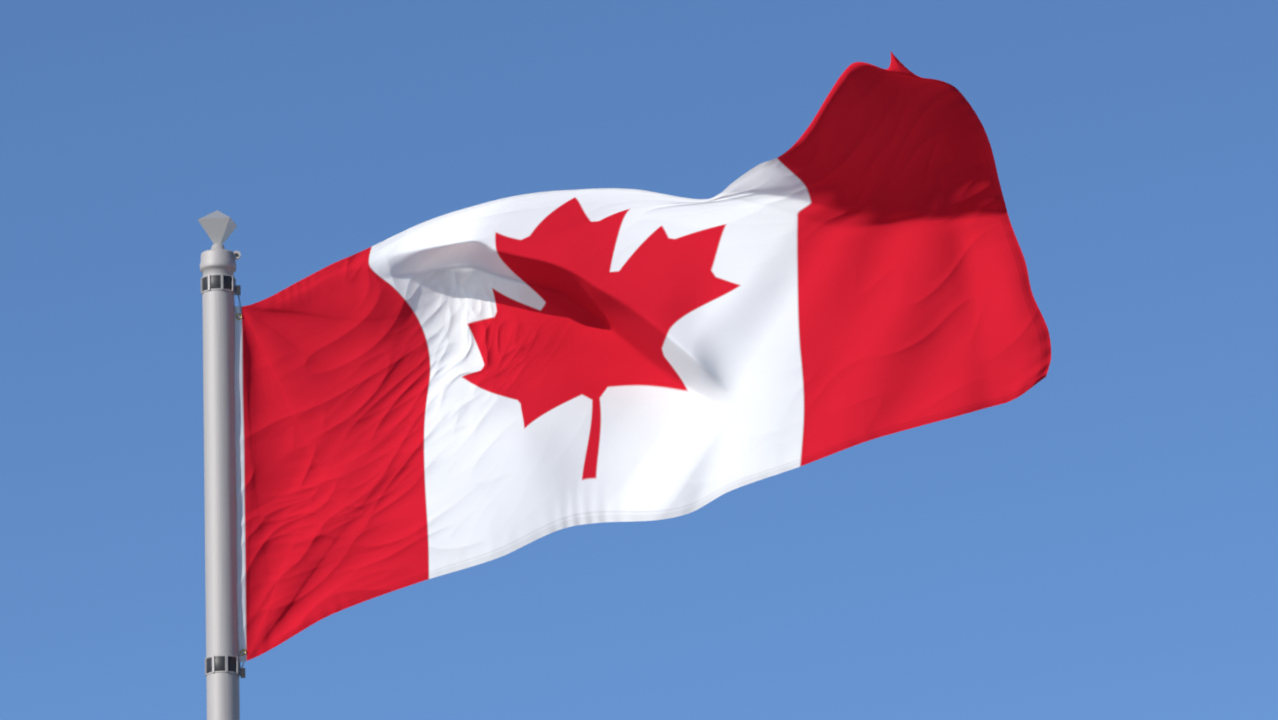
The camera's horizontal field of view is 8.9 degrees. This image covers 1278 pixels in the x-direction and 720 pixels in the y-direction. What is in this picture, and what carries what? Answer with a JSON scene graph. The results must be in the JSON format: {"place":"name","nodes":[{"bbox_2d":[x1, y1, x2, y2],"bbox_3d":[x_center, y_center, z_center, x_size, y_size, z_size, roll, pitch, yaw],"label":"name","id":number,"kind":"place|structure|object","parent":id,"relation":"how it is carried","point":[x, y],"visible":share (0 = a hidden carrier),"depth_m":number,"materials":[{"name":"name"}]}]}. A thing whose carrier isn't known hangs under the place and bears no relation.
{"place":"outdoors","nodes":[
{"label":"outdoors","id":0,"kind":"place"},
{"bbox_2d":[0,0,1277,719],"label":"sky","id":1,"kind":"structure","parent":0,"point":[1099,541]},
{"label":"ground","id":2,"kind":"structure","parent":0,"visible":0},
{"bbox_2d":[198,210,244,719],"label":"flagpole","id":3,"kind":"object","parent":2,"relation":"on","point":[223,671],"visible":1,"depth_m":20.78,"materials":[{"name":"metal"}]},
{"bbox_2d":[234,286,245,669],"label":"flag clips","id":4,"kind":"object","parent":3,"relation":"attached to","point":[239,318],"visible":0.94,"depth_m":20.91,"materials":[{"name":"silver metal"}]},
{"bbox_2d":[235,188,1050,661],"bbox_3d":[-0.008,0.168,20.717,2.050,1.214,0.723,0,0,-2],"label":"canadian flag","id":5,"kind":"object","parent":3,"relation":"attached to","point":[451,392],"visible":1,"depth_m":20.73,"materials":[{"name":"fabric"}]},
{"bbox_2d":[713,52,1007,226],"bbox_3d":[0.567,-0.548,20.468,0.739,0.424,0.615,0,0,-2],"label":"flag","id":6,"kind":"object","parent":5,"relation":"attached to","point":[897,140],"visible":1,"depth_m":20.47,"materials":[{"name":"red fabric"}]}
]}

